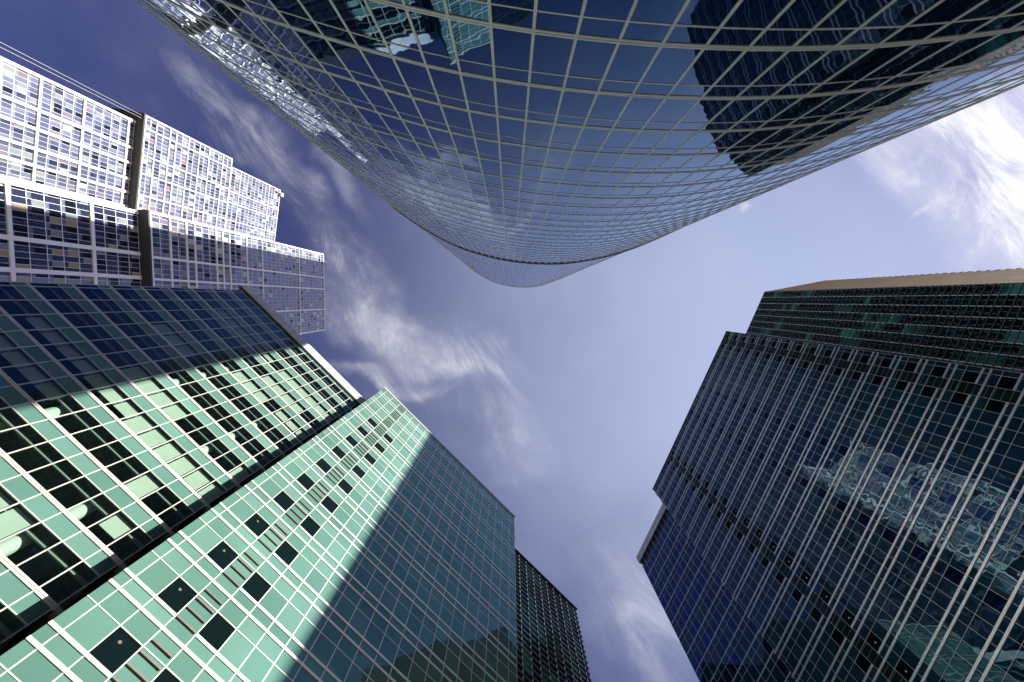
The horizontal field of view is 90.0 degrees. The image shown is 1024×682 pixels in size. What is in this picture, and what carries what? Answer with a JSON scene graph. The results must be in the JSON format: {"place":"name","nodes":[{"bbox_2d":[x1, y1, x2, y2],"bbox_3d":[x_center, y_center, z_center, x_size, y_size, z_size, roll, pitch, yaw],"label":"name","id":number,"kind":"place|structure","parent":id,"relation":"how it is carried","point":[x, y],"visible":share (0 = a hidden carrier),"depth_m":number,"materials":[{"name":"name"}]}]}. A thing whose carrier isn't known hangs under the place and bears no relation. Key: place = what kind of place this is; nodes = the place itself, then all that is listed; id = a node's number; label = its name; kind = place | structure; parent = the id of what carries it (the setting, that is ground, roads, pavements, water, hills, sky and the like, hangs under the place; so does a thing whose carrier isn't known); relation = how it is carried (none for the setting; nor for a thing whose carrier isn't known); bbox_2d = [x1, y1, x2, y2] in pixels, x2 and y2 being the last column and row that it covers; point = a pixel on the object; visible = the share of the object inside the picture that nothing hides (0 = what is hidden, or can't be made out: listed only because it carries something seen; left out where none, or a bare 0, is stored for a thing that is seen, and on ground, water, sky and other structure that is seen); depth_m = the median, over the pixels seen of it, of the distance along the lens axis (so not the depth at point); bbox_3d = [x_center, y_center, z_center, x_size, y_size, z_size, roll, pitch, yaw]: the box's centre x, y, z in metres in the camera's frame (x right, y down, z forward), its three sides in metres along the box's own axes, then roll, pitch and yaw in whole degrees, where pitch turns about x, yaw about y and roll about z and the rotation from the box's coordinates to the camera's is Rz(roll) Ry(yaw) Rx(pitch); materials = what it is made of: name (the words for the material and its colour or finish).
{"place":"outdoors","nodes":[
{"label":"outdoors","id":0,"kind":"place"},
{"bbox_2d":[0,42,283,241],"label":"apartment tower","id":1,"kind":"structure","parent":0,"point":[55,136],"depth_m":172.39,"materials":[{"name":"white"}]},
{"bbox_2d":[3,80,12,88],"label":"window pane","id":2,"kind":"structure","parent":1,"relation":"in","point":[5,83],"depth_m":133.49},
{"bbox_2d":[4,70,13,78],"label":"window pane","id":3,"kind":"structure","parent":1,"relation":"in","point":[7,73],"depth_m":133.36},
{"bbox_2d":[12,148,21,155],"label":"window pane","id":4,"kind":"structure","parent":1,"relation":"in","point":[14,151],"depth_m":138.53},
{"bbox_2d":[0,177,326,334],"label":"apartment tower","id":5,"kind":"structure","parent":0,"point":[49,236],"depth_m":131.14,"materials":[{"name":"grey"}]},
{"bbox_2d":[0,256,8,262],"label":"window pane","id":6,"kind":"structure","parent":5,"relation":"in","point":[2,259],"depth_m":96.62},
{"bbox_2d":[12,188,25,197],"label":"window pane","id":7,"kind":"structure","parent":5,"relation":"in","point":[16,192],"depth_m":99.25,"materials":[{"name":"glass"}]},
{"bbox_2d":[12,195,25,204],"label":"window pane","id":8,"kind":"structure","parent":5,"relation":"in","point":[16,199],"depth_m":99.25,"materials":[{"name":"glass"}]},
{"bbox_2d":[12,202,25,211],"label":"window pane","id":9,"kind":"structure","parent":5,"relation":"in","point":[16,206],"depth_m":99.47,"materials":[{"name":"beige glass"}]},
{"bbox_2d":[13,210,26,218],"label":"window pane","id":10,"kind":"structure","parent":5,"relation":"in","point":[16,213],"depth_m":99.49,"materials":[{"name":"glass"}]},
{"bbox_2d":[13,217,26,225],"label":"window pane","id":11,"kind":"structure","parent":5,"relation":"in","point":[20,221],"depth_m":99.68,"materials":[{"name":"glass"}]},
{"bbox_2d":[14,224,27,232],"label":"window pane","id":12,"kind":"structure","parent":5,"relation":"in","point":[20,228],"depth_m":99.71,"materials":[{"name":"glass"}]},
{"bbox_2d":[14,231,27,236],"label":"window pane","id":13,"kind":"structure","parent":5,"relation":"in","point":[21,234],"depth_m":99.93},
{"bbox_2d":[15,241,28,245],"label":"window pane","id":14,"kind":"structure","parent":5,"relation":"in","point":[16,242],"depth_m":99.95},
{"bbox_2d":[15,245,28,251],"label":"window pane","id":15,"kind":"structure","parent":5,"relation":"in","point":[18,247],"depth_m":100.15,"materials":[{"name":"glass"}]},
{"bbox_2d":[16,251,28,257],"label":"window pane","id":16,"kind":"structure","parent":5,"relation":"in","point":[18,254],"depth_m":100.17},
{"bbox_2d":[16,258,29,264],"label":"window pane","id":17,"kind":"structure","parent":5,"relation":"in","point":[18,260],"depth_m":100.17,"materials":[{"name":"glass"}]},
{"bbox_2d":[17,273,30,276],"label":"window pane","id":18,"kind":"structure","parent":5,"relation":"in","point":[18,274],"depth_m":100.61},
{"bbox_2d":[18,277,30,281],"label":"window pane","id":19,"kind":"structure","parent":5,"relation":"in","point":[20,279],"depth_m":100.61,"materials":[{"name":"glass"}]},
{"bbox_2d":[31,192,43,200],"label":"window pane","id":20,"kind":"structure","parent":5,"relation":"in","point":[34,196],"depth_m":103.23,"materials":[{"name":"glass"}]},
{"bbox_2d":[31,199,43,207],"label":"window pane","id":21,"kind":"structure","parent":5,"relation":"in","point":[35,203],"depth_m":103.25,"materials":[{"name":"glass"}]},
{"bbox_2d":[32,206,43,214],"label":"window pane","id":22,"kind":"structure","parent":5,"relation":"in","point":[36,210],"depth_m":103.25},
{"bbox_2d":[32,213,44,221],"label":"window pane","id":23,"kind":"structure","parent":5,"relation":"in","point":[38,217],"depth_m":103.48,"materials":[{"name":"glass"}]},
{"bbox_2d":[32,220,44,227],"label":"window pane","id":24,"kind":"structure","parent":5,"relation":"in","point":[39,224],"depth_m":103.50,"materials":[{"name":"glass"}]},
{"bbox_2d":[33,227,45,234],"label":"window pane","id":25,"kind":"structure","parent":5,"relation":"in","point":[41,231],"depth_m":103.73,"materials":[{"name":"glass"}]},
{"bbox_2d":[33,234,45,239],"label":"window pane","id":26,"kind":"structure","parent":5,"relation":"in","point":[36,236],"depth_m":103.74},
{"bbox_2d":[34,247,46,253],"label":"window pane","id":27,"kind":"structure","parent":5,"relation":"in","point":[36,249],"depth_m":103.99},
{"bbox_2d":[35,253,46,259],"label":"window pane","id":28,"kind":"structure","parent":5,"relation":"in","point":[37,256],"depth_m":104.21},
{"bbox_2d":[35,259,47,265],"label":"window pane","id":29,"kind":"structure","parent":5,"relation":"in","point":[37,262],"depth_m":104.24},
{"bbox_2d":[36,278,48,282],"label":"window pane","id":30,"kind":"structure","parent":5,"relation":"in","point":[44,280],"depth_m":104.49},
{"bbox_2d":[48,196,59,204],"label":"window pane","id":31,"kind":"structure","parent":5,"relation":"in","point":[53,200],"depth_m":107.08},
{"bbox_2d":[49,203,60,211],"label":"window pane","id":32,"kind":"structure","parent":5,"relation":"in","point":[55,207],"depth_m":107.10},
{"bbox_2d":[49,210,60,217],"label":"window pane","id":33,"kind":"structure","parent":5,"relation":"in","point":[52,213],"depth_m":107.22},
{"bbox_2d":[50,217,61,224],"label":"window pane","id":34,"kind":"structure","parent":5,"relation":"in","point":[55,220],"depth_m":107.36,"materials":[{"name":"glass"}]},
{"bbox_2d":[50,223,61,230],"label":"window pane","id":35,"kind":"structure","parent":5,"relation":"in","point":[58,227],"depth_m":107.36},
{"bbox_2d":[50,230,61,236],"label":"window pane","id":36,"kind":"structure","parent":5,"relation":"in","point":[54,233],"depth_m":107.61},
{"bbox_2d":[0,281,365,655],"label":"office block","id":37,"kind":"structure","parent":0,"point":[137,423],"depth_m":41.75,"materials":[{"name":"mint glass"},{"name":"cream metal"},{"name":"dark glass"}]},
{"bbox_2d":[0,0,1023,681],"label":"sky","id":38,"kind":"structure","parent":0,"point":[568,399],"materials":[{"name":"blue"}]},
{"bbox_2d":[746,268,1023,372],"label":"skyscraper","id":39,"kind":"structure","parent":0,"point":[972,318],"depth_m":79.53,"materials":[{"name":"black"}]},
{"label":"ground","id":40,"kind":"structure","parent":0,"visible":0},
{"bbox_2d":[0,387,516,681],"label":"office block","id":41,"kind":"structure","parent":40,"relation":"on","point":[372,539],"depth_m":39.36,"materials":[{"name":"green"}]},
{"bbox_2d":[89,627,140,673],"bbox_3d":[-18.543,14.465,23.906,0.040,2.041,1.490,-44,-87,3],"label":"dark window","id":42,"kind":"structure","parent":41,"relation":"in","point":[118,647],"depth_m":23.94,"materials":[{"name":"black glass"}]},
{"bbox_2d":[153,669,178,681],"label":"dark window","id":43,"kind":"structure","parent":41,"relation":"in","point":[164,676],"depth_m":24.77,"materials":[{"name":"black glass"}]},
{"bbox_2d":[157,578,196,612],"bbox_3d":[-18.557,14.111,28.341,0.040,2.041,1.490,-44,-87,3],"label":"dark window","id":44,"kind":"structure","parent":41,"relation":"in","point":[177,595],"depth_m":28.40,"materials":[{"name":"black glass"}]},
{"bbox_2d":[198,613,234,650],"bbox_3d":[-16.479,16.242,28.518,0.003,2.041,1.490,-44,-87,3],"label":"dark window","id":45,"kind":"structure","parent":41,"relation":"in","point":[217,630],"depth_m":28.58,"materials":[{"name":"black glass"}]},
{"bbox_2d":[206,541,237,569],"bbox_3d":[-18.571,13.758,32.777,0.040,2.041,1.490,-44,-87,3],"label":"dark window","id":46,"kind":"structure","parent":41,"relation":"in","point":[222,555],"depth_m":32.85,"materials":[{"name":"black glass"}]},
{"bbox_2d":[242,572,270,601],"bbox_3d":[-16.493,15.888,32.953,0.005,2.041,1.490,-44,-87,3],"label":"dark window","id":47,"kind":"structure","parent":41,"relation":"in","point":[255,586],"depth_m":33.03,"materials":[{"name":"black glass"}]},
{"bbox_2d":[244,513,269,536],"bbox_3d":[-18.585,13.404,37.212,0.040,2.041,1.490,-44,-87,3],"label":"dark window","id":48,"kind":"structure","parent":41,"relation":"in","point":[256,524],"depth_m":37.31,"materials":[{"name":"black glass"}]},
{"bbox_2d":[273,491,293,510],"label":"dark window","id":49,"kind":"structure","parent":41,"relation":"in","point":[281,499],"depth_m":41.76,"materials":[{"name":"black glass"}]},
{"bbox_2d":[274,541,297,565],"bbox_3d":[-16.507,15.534,37.389,0.001,2.041,1.490,-44,-87,3],"label":"dark window","id":50,"kind":"structure","parent":41,"relation":"in","point":[284,551],"depth_m":37.46,"materials":[{"name":"black glass"}]},
{"bbox_2d":[296,473,314,490],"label":"dark window","id":51,"kind":"structure","parent":41,"relation":"in","point":[304,480],"depth_m":46.20,"materials":[{"name":"black glass"}]},
{"bbox_2d":[300,516,320,536],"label":"dark window","id":52,"kind":"structure","parent":41,"relation":"in","point":[308,524],"depth_m":41.92,"materials":[{"name":"black glass"}]},
{"bbox_2d":[315,458,330,472],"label":"dark window","id":53,"kind":"structure","parent":41,"relation":"in","point":[321,463],"depth_m":50.65,"materials":[{"name":"black glass"}]},
{"bbox_2d":[321,496,337,513],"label":"dark window","id":54,"kind":"structure","parent":41,"relation":"in","point":[330,505],"depth_m":46.39,"materials":[{"name":"black glass"}]},
{"bbox_2d":[332,446,345,458],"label":"dark window","id":55,"kind":"structure","parent":41,"relation":"in","point":[336,449],"depth_m":55.13,"materials":[{"name":"black glass"}]},
{"bbox_2d":[337,479,352,494],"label":"dark window","id":56,"kind":"structure","parent":41,"relation":"in","point":[342,484],"depth_m":50.76,"materials":[{"name":"black glass"}]},
{"bbox_2d":[345,435,357,446],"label":"dark window","id":57,"kind":"structure","parent":41,"relation":"in","point":[348,438],"depth_m":59.54,"materials":[{"name":"black glass"}]},
{"bbox_2d":[352,465,364,477],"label":"dark window","id":58,"kind":"structure","parent":41,"relation":"in","point":[355,469],"depth_m":55.28,"materials":[{"name":"black glass"}]},
{"bbox_2d":[357,426,367,436],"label":"dark window","id":59,"kind":"structure","parent":41,"relation":"in","point":[360,429],"depth_m":63.91,"materials":[{"name":"black glass"}]},
{"bbox_2d":[364,453,375,464],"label":"dark window","id":60,"kind":"structure","parent":41,"relation":"in","point":[368,457],"depth_m":59.73,"materials":[{"name":"black glass"}]},
{"bbox_2d":[374,442,384,452],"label":"dark window","id":61,"kind":"structure","parent":41,"relation":"in","point":[377,445],"depth_m":64.24,"materials":[{"name":"black glass"}]},
{"bbox_2d":[515,548,591,681],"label":"office block","id":62,"kind":"structure","parent":40,"relation":"on","point":[550,645],"depth_m":63.73,"materials":[{"name":"black"}]},
{"bbox_2d":[134,0,1023,287],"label":"curved tower","id":63,"kind":"structure","parent":40,"relation":"on","point":[524,142],"depth_m":22.25,"materials":[{"name":"blue"}]},
{"bbox_2d":[636,503,795,681],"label":"office block","id":64,"kind":"structure","parent":40,"relation":"on","point":[718,634],"depth_m":64.72,"materials":[{"name":"blue"}]},
{"bbox_2d":[652,331,1023,681],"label":"office tower","id":65,"kind":"structure","parent":40,"relation":"on","point":[840,514],"depth_m":47.47,"materials":[{"name":"black"}]},
{"bbox_2d":[755,528,762,538],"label":"dark window","id":66,"kind":"structure","parent":65,"relation":"in","point":[759,532],"depth_m":60.49,"materials":[{"name":"black glass"}]},
{"bbox_2d":[761,556,769,567],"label":"dark window","id":67,"kind":"structure","parent":65,"relation":"in","point":[765,561],"depth_m":57.47,"materials":[{"name":"black glass"}]},
{"bbox_2d":[768,541,777,551],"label":"dark window","id":68,"kind":"structure","parent":65,"relation":"in","point":[772,546],"depth_m":57.30,"materials":[{"name":"black glass"}]},
{"bbox_2d":[775,571,784,583],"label":"dark window","id":69,"kind":"structure","parent":65,"relation":"in","point":[779,577],"depth_m":54.30,"materials":[{"name":"black glass"}]},
{"bbox_2d":[783,554,792,567],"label":"dark window","id":70,"kind":"structure","parent":65,"relation":"in","point":[788,560],"depth_m":54.15,"materials":[{"name":"black glass"}]},
{"bbox_2d":[784,467,792,477],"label":"dark window","id":71,"kind":"structure","parent":65,"relation":"in","point":[788,472],"depth_m":59.93,"materials":[{"name":"blue glass"}]},
{"bbox_2d":[792,587,802,602],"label":"dark window","id":72,"kind":"structure","parent":65,"relation":"in","point":[796,594],"depth_m":51.08,"materials":[{"name":"black glass"}]},
{"bbox_2d":[799,477,808,487],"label":"dark window","id":73,"kind":"structure","parent":65,"relation":"in","point":[804,482],"depth_m":56.76,"materials":[{"name":"blue glass"}]},
{"bbox_2d":[800,570,811,584],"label":"dark window","id":74,"kind":"structure","parent":65,"relation":"in","point":[806,577],"depth_m":50.91,"materials":[{"name":"black glass"}]},
{"bbox_2d":[802,429,811,438],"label":"dark window","id":75,"kind":"structure","parent":65,"relation":"in","point":[807,433],"depth_m":59.61,"materials":[{"name":"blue glass"}]},
{"bbox_2d":[810,606,821,622],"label":"dark window","id":76,"kind":"structure","parent":65,"relation":"in","point":[815,613],"depth_m":47.89,"materials":[{"name":"black glass"}]},
{"bbox_2d":[816,487,826,499],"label":"dark window","id":77,"kind":"structure","parent":65,"relation":"in","point":[821,493],"depth_m":53.55,"materials":[{"name":"blue glass"}]},
{"bbox_2d":[819,436,829,446],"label":"dark window","id":78,"kind":"structure","parent":65,"relation":"in","point":[824,441],"depth_m":56.38,"materials":[{"name":"blue glass"}]},
{"bbox_2d":[819,588,831,603],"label":"dark window","id":79,"kind":"structure","parent":65,"relation":"in","point":[825,595],"depth_m":47.74,"materials":[{"name":"black glass"}]},
{"bbox_2d":[831,628,844,645],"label":"dark window","id":80,"kind":"structure","parent":65,"relation":"in","point":[837,636],"depth_m":44.69,"materials":[{"name":"black glass"}]},
{"bbox_2d":[833,367,842,375],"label":"dark window","id":81,"kind":"structure","parent":65,"relation":"in","point":[837,372],"depth_m":58.99,"materials":[{"name":"black glass"}]},
{"bbox_2d":[835,499,847,512],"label":"dark window","id":82,"kind":"structure","parent":65,"relation":"in","point":[841,505],"depth_m":50.34,"materials":[{"name":"blue glass"}]},
{"bbox_2d":[837,445,848,455],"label":"dark window","id":83,"kind":"structure","parent":65,"relation":"in","point":[842,450],"depth_m":53.19,"materials":[{"name":"blue glass"}]},
{"bbox_2d":[840,352,850,359],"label":"dark window","id":84,"kind":"structure","parent":65,"relation":"in","point":[845,355],"depth_m":58.87,"materials":[{"name":"black glass"}]},
{"bbox_2d":[841,608,854,625],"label":"dark window","id":85,"kind":"structure","parent":65,"relation":"in","point":[847,616],"depth_m":44.57,"materials":[{"name":"black glass"}]},
{"bbox_2d":[851,371,861,380],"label":"dark window","id":86,"kind":"structure","parent":65,"relation":"in","point":[856,375],"depth_m":55.81,"materials":[{"name":"black glass"}]},
{"bbox_2d":[855,653,870,672],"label":"dark window","id":87,"kind":"structure","parent":65,"relation":"in","point":[861,661],"depth_m":41.49,"materials":[{"name":"black glass"}]},
{"bbox_2d":[857,512,870,526],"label":"dark window","id":88,"kind":"structure","parent":65,"relation":"in","point":[863,518],"depth_m":47.16,"materials":[{"name":"blue glass"}]},
{"bbox_2d":[858,454,870,466],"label":"dark window","id":89,"kind":"structure","parent":65,"relation":"in","point":[864,460],"depth_m":50.00,"materials":[{"name":"blue glass"}]},
{"bbox_2d":[859,355,869,363],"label":"dark window","id":90,"kind":"structure","parent":65,"relation":"in","point":[864,359],"depth_m":55.69,"materials":[{"name":"black glass"}]},
{"bbox_2d":[866,631,882,651],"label":"dark window","id":91,"kind":"structure","parent":65,"relation":"in","point":[872,639],"depth_m":41.36,"materials":[{"name":"black glass"}]},
{"bbox_2d":[871,375,883,385],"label":"dark window","id":92,"kind":"structure","parent":65,"relation":"in","point":[877,380],"depth_m":52.63,"materials":[{"name":"black glass"}]},
{"bbox_2d":[880,358,892,367],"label":"dark window","id":93,"kind":"structure","parent":65,"relation":"in","point":[886,362],"depth_m":52.50,"materials":[{"name":"black glass"}]},
{"bbox_2d":[881,464,895,477],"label":"dark window","id":94,"kind":"structure","parent":65,"relation":"in","point":[887,470],"depth_m":46.82,"materials":[{"name":"blue glass"}]},
{"bbox_2d":[882,527,896,543],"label":"dark window","id":95,"kind":"structure","parent":65,"relation":"in","point":[888,534],"depth_m":43.98,"materials":[{"name":"blue glass"}]},
{"bbox_2d":[894,380,907,390],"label":"dark window","id":96,"kind":"structure","parent":65,"relation":"in","point":[901,385],"depth_m":49.44,"materials":[{"name":"black glass"}]},
{"bbox_2d":[896,659,913,681],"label":"dark window","id":97,"kind":"structure","parent":65,"relation":"in","point":[903,668],"depth_m":38.13,"materials":[{"name":"black glass"}]},
{"bbox_2d":[903,362,917,371],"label":"dark window","id":98,"kind":"structure","parent":65,"relation":"in","point":[910,366],"depth_m":49.29,"materials":[{"name":"black glass"}]},
{"bbox_2d":[908,476,923,490],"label":"dark window","id":99,"kind":"structure","parent":65,"relation":"in","point":[915,483],"depth_m":43.62,"materials":[{"name":"blue glass"}]},
{"bbox_2d":[910,545,928,562],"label":"dark window","id":100,"kind":"structure","parent":65,"relation":"in","point":[918,553],"depth_m":40.77,"materials":[{"name":"blue glass"}]},
{"bbox_2d":[920,386,935,397],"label":"dark window","id":101,"kind":"structure","parent":65,"relation":"in","point":[927,391],"depth_m":46.23,"materials":[{"name":"black glass"}]},
{"bbox_2d":[930,366,945,376],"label":"dark window","id":102,"kind":"structure","parent":65,"relation":"in","point":[938,371],"depth_m":46.11,"materials":[{"name":"black glass"}]},
{"bbox_2d":[939,490,957,505],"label":"dark window","id":103,"kind":"structure","parent":65,"relation":"in","point":[946,497],"depth_m":40.42,"materials":[{"name":"blue glass"}]},
{"bbox_2d":[944,565,964,585],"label":"dark window","id":104,"kind":"structure","parent":65,"relation":"in","point":[952,574],"depth_m":37.58,"materials":[{"name":"blue glass"}]},
{"bbox_2d":[950,392,967,404],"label":"dark window","id":105,"kind":"structure","parent":65,"relation":"in","point":[958,398],"depth_m":43.04,"materials":[{"name":"black glass"}]},
{"bbox_2d":[961,371,978,382],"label":"dark window","id":106,"kind":"structure","parent":65,"relation":"in","point":[969,376],"depth_m":42.92,"materials":[{"name":"black glass"}]},
{"bbox_2d":[974,505,996,524],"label":"dark window","id":107,"kind":"structure","parent":65,"relation":"in","point":[984,514],"depth_m":37.21,"materials":[{"name":"blue glass"}]},
{"bbox_2d":[983,589,1007,612],"bbox_3d":[32.465,17.472,34.321,0.001,1.524,0.998,23,-86,-2],"label":"dark window","id":108,"kind":"structure","parent":65,"relation":"in","point":[992,599],"depth_m":34.39,"materials":[{"name":"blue glass"}]},
{"bbox_2d":[985,399,1005,413],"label":"dark window","id":109,"kind":"structure","parent":65,"relation":"in","point":[995,406],"depth_m":39.85,"materials":[{"name":"black glass"}]},
{"bbox_2d":[997,376,1017,389],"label":"dark window","id":110,"kind":"structure","parent":65,"relation":"in","point":[1009,383],"depth_m":39.70,"materials":[{"name":"black glass"}]},
{"bbox_2d":[1017,524,1023,539],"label":"dark window","id":111,"kind":"structure","parent":65,"relation":"in","point":[1021,534],"depth_m":34.57,"materials":[{"name":"blue glass"}]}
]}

